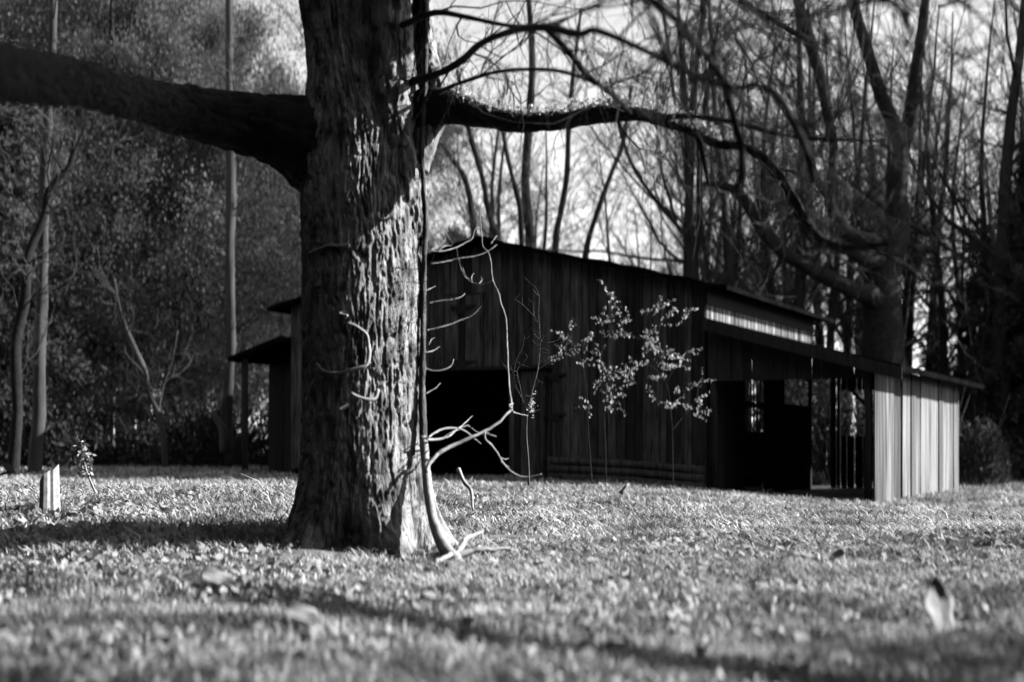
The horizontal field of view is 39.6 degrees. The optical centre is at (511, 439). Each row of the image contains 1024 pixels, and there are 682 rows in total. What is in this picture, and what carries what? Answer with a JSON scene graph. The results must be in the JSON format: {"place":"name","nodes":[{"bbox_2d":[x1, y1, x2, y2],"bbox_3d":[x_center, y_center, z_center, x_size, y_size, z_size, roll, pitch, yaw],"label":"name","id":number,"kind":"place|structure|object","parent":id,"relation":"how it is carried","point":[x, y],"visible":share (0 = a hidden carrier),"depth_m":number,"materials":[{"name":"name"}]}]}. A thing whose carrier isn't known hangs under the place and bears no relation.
{"place":"outdoors","nodes":[
{"label":"outdoors","id":0,"kind":"place"},
{"bbox_2d":[0,451,1023,681],"bbox_3d":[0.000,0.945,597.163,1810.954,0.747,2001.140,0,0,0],"label":"ground","id":1,"kind":"structure","parent":0,"point":[829,492],"depth_m":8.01,"materials":[{"name":"grey plant"}]},
{"bbox_2d":[39,464,60,511],"bbox_3d":[-3.856,0.448,11.812,0.190,0.482,0.190,0,0,32],"label":"stump","id":2,"kind":"object","parent":1,"relation":"on","point":[49,496],"visible":0.73,"depth_m":11.77,"materials":[{"name":"white wood"}]},
{"bbox_2d":[0,0,110,257],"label":"leafy tree","id":3,"kind":"object","parent":1,"relation":"on","point":[82,33],"visible":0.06,"depth_m":47.34,"materials":[{"name":"grey plant"}]},
{"bbox_2d":[0,0,139,472],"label":"pale tree","id":4,"kind":"object","parent":1,"relation":"on","point":[35,454],"visible":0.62,"depth_m":31.90,"materials":[{"name":"grey wood"}]},
{"bbox_2d":[0,104,142,469],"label":"evergreen tree","id":5,"kind":"object","parent":1,"relation":"on","point":[12,136],"visible":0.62,"depth_m":37.74,"materials":[{"name":"black plant"}]},
{"bbox_2d":[0,40,157,476],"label":"bare tree","id":6,"kind":"object","parent":1,"relation":"on","point":[16,366],"visible":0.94,"depth_m":29.92,"materials":[{"name":"grey plant"}]},
{"bbox_2d":[71,436,96,493],"bbox_3d":[-4.527,0.287,15.015,0.312,0.672,0.209,0,0,40],"label":"dry weed","id":7,"kind":"object","parent":1,"relation":"on","point":[83,456],"visible":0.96,"depth_m":14.98,"materials":[{"name":"grey plant"}]},
{"bbox_2d":[0,105,186,434],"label":"leafy tree","id":8,"kind":"object","parent":1,"relation":"on","point":[66,144],"visible":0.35,"depth_m":41.60,"materials":[{"name":"grey plant"}]},
{"bbox_2d":[84,252,234,467],"bbox_3d":[-8.470,-1.934,34.802,3.871,5.382,2.630,0,0,0],"label":"pale tree","id":9,"kind":"object","parent":1,"relation":"on","point":[142,367],"visible":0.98,"depth_m":34.94,"materials":[{"name":"grey plant"}]},
{"bbox_2d":[32,0,301,408],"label":"leafy tree","id":10,"kind":"object","parent":1,"relation":"on","point":[214,30],"visible":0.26,"depth_m":45.66,"materials":[{"name":"grey plant"}]},
{"bbox_2d":[210,410,228,452],"bbox_3d":[-7.201,-0.201,34.999,0.477,1.063,0.247,0,0,0],"label":"trunk","id":11,"kind":"object","parent":1,"relation":"on","point":[223,429],"visible":1,"depth_m":34.92,"materials":[{"name":"black wood"}]},
{"bbox_2d":[158,0,301,468],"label":"pale tree","id":12,"kind":"object","parent":1,"relation":"on","point":[231,207],"visible":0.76,"depth_m":36.40,"materials":[{"name":"grey wood"}]},
{"bbox_2d":[282,601,324,625],"bbox_3d":[-0.950,0.790,6.444,0.205,0.098,0.193,0,0,0],"label":"fallen leaf","id":13,"kind":"object","parent":1,"relation":"on","point":[306,613],"visible":0.94,"depth_m":6.49,"materials":[{"name":"white plant"}]},
{"bbox_2d":[427,218,467,248],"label":"leafy tree","id":14,"kind":"object","parent":1,"relation":"on","point":[455,235],"visible":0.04,"depth_m":56.11,"materials":[{"name":"grey plant"}]},
{"bbox_2d":[456,467,473,510],"bbox_3d":[-0.399,0.445,12.813,0.078,0.380,0.449,0,0,-21],"label":"stick","id":15,"kind":"object","parent":1,"relation":"on","point":[462,478],"visible":1,"depth_m":12.84,"materials":[{"name":"white wood"}]},
{"bbox_2d":[418,0,540,566],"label":"climbing vine","id":16,"kind":"object","parent":1,"relation":"on","point":[446,550],"visible":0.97,"depth_m":10.70,"materials":[{"name":"grey plant"}]},
{"bbox_2d":[426,0,587,252],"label":"bare tree","id":17,"kind":"object","parent":1,"relation":"on","point":[477,159],"visible":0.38,"depth_m":48.24,"materials":[{"name":"grey wood"}]},
{"bbox_2d":[421,46,594,245],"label":"bare tree","id":18,"kind":"object","parent":1,"relation":"on","point":[472,220],"visible":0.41,"depth_m":45.63,"materials":[{"name":"grey wood"}]},
{"bbox_2d":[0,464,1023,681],"bbox_3d":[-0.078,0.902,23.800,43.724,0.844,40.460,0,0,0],"label":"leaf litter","id":19,"kind":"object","parent":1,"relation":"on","point":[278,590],"visible":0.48,"depth_m":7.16,"materials":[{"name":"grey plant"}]},
{"bbox_2d":[200,566,239,589],"bbox_3d":[-1.613,0.770,7.875,0.221,0.128,0.218,0,0,-14],"label":"fallen leaf","id":20,"kind":"object","parent":19,"relation":"on","point":[215,576],"visible":0.87,"depth_m":7.93,"materials":[{"name":"white plant"}]},
{"bbox_2d":[0,0,1023,558],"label":"broad tree","id":21,"kind":"object","parent":1,"relation":"on","point":[336,146],"visible":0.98,"depth_m":10.43,"materials":[{"name":"grey plant"}]},
{"bbox_2d":[0,0,1023,484],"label":"forest","id":22,"kind":"object","parent":1,"relation":"on","point":[142,32],"visible":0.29,"depth_m":46.41,"materials":[{"name":"grey plant"}]},
{"bbox_2d":[0,336,1023,485],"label":"undergrowth","id":23,"kind":"object","parent":1,"relation":"on","point":[192,437],"visible":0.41,"depth_m":38.97,"materials":[{"name":"black plant"}]},
{"bbox_2d":[432,14,606,248],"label":"bare tree","id":24,"kind":"object","parent":1,"relation":"on","point":[516,189],"visible":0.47,"depth_m":50.52,"materials":[{"name":"grey wood"}]},
{"bbox_2d":[466,0,595,255],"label":"bare tree","id":25,"kind":"object","parent":1,"relation":"on","point":[530,93],"visible":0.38,"depth_m":52.77,"materials":[{"name":"grey wood"}]},
{"bbox_2d":[503,280,560,484],"bbox_3d":[0.204,-0.619,14.982,0.635,2.202,0.274,0,0,0],"label":"bare sapling","id":26,"kind":"object","parent":1,"relation":"on","point":[526,412],"visible":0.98,"depth_m":15.00,"materials":[{"name":"grey plant"}]},
{"bbox_2d":[467,0,654,256],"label":"bare tree","id":27,"kind":"object","parent":1,"relation":"on","point":[557,228],"visible":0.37,"depth_m":55.11,"materials":[{"name":"grey wood"}]},
{"bbox_2d":[548,319,592,484],"bbox_3d":[1.008,-0.648,24.616,0.782,2.873,0.934,0,0,0],"label":"leafy shrub","id":28,"kind":"object","parent":1,"relation":"on","point":[561,335],"visible":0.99,"depth_m":24.49,"materials":[{"name":"grey plant"}]},
{"bbox_2d":[502,21,656,262],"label":"bare tree","id":29,"kind":"object","parent":1,"relation":"on","point":[595,215],"visible":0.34,"depth_m":57.39,"materials":[{"name":"grey wood"}]},
{"bbox_2d":[228,235,983,502],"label":"barn","id":30,"kind":"structure","parent":1,"relation":"on","point":[740,337],"depth_m":30.23,"materials":[{"name":"wood"}]},
{"bbox_2d":[445,294,482,366],"bbox_3d":[-1.063,-2.345,30.995,0.936,1.610,0.075,0,0,26],"label":"loft door","id":31,"kind":"structure","parent":30,"relation":"in","point":[463,338],"depth_m":30.99,"materials":[{"name":"wood"}]},
{"bbox_2d":[509,370,565,479],"bbox_3d":[0.550,-0.303,30.267,1.366,2.335,0.170,0,0,26],"label":"door","id":32,"kind":"structure","parent":30,"relation":"in","point":[537,451],"depth_m":30.33,"materials":[{"name":"wood"}]},
{"bbox_2d":[576,279,638,485],"bbox_3d":[1.631,-0.976,24.969,1.255,3.635,1.063,0,0,-43],"label":"leafy shrub","id":33,"kind":"object","parent":1,"relation":"on","point":[608,365],"visible":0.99,"depth_m":25.00,"materials":[{"name":"grey plant"}]},
{"bbox_2d":[619,483,628,494],"bbox_3d":[1.383,0.615,17.595,0.125,0.151,0.049,0,0,0],"label":"stick","id":34,"kind":"object","parent":1,"relation":"on","point":[622,490],"visible":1,"depth_m":17.59,"materials":[{"name":"grey wood"}]},
{"bbox_2d":[615,296,715,487],"bbox_3d":[2.801,-0.866,25.942,1.813,3.562,1.621,0,0,0],"label":"leafy shrub","id":35,"kind":"object","parent":1,"relation":"on","point":[669,366],"visible":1,"depth_m":25.99,"materials":[{"name":"grey plant"}]},
{"bbox_2d":[564,0,793,284],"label":"forked tree","id":36,"kind":"object","parent":1,"relation":"on","point":[690,238],"visible":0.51,"depth_m":42.94,"materials":[{"name":"grey wood"}]},
{"bbox_2d":[704,157,859,430],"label":"leafy tree","id":37,"kind":"object","parent":1,"relation":"on","point":[807,288],"visible":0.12,"depth_m":52.93,"materials":[{"name":"black plant"}]},
{"bbox_2d":[791,629,816,647],"bbox_3d":[1.191,0.817,5.779,0.099,0.083,0.099,0,0,0],"label":"fallen leaf","id":38,"kind":"object","parent":1,"relation":"on","point":[798,635],"visible":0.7,"depth_m":5.80,"materials":[{"name":"grey plant"}]},
{"bbox_2d":[645,0,1023,435],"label":"forked tree","id":39,"kind":"object","parent":1,"relation":"on","point":[882,319],"visible":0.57,"depth_m":40.47,"materials":[{"name":"grey plant"}]},
{"bbox_2d":[829,548,844,561],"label":"fallen leaf","id":40,"kind":"object","parent":1,"relation":"on","point":[839,553],"visible":0.88,"depth_m":9.59,"materials":[{"name":"grey plant"}]},
{"bbox_2d":[810,174,1016,422],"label":"leafy tree","id":41,"kind":"object","parent":1,"relation":"on","point":[855,335],"visible":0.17,"depth_m":52.02,"materials":[{"name":"black plant"}]},
{"bbox_2d":[924,575,954,636],"bbox_3d":[1.844,0.719,6.122,0.115,0.270,0.192,0,0,23],"label":"fallen leaf","id":42,"kind":"object","parent":1,"relation":"on","point":[938,603],"visible":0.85,"depth_m":6.16,"materials":[{"name":"white plant"}]},
{"bbox_2d":[948,149,1023,437],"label":"evergreen tree","id":43,"kind":"object","parent":1,"relation":"on","point":[1014,226],"visible":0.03,"depth_m":47.38,"materials":[{"name":"black plant"}]},
{"bbox_2d":[959,144,1023,479],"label":"evergreen tree","id":44,"kind":"object","parent":1,"relation":"on","point":[1016,348],"visible":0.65,"depth_m":45.06,"materials":[{"name":"black plant"}]},
{"bbox_2d":[1,0,1023,438],"label":"sky","id":45,"kind":"structure","parent":0,"point":[608,14],"materials":[{"name":"white"}]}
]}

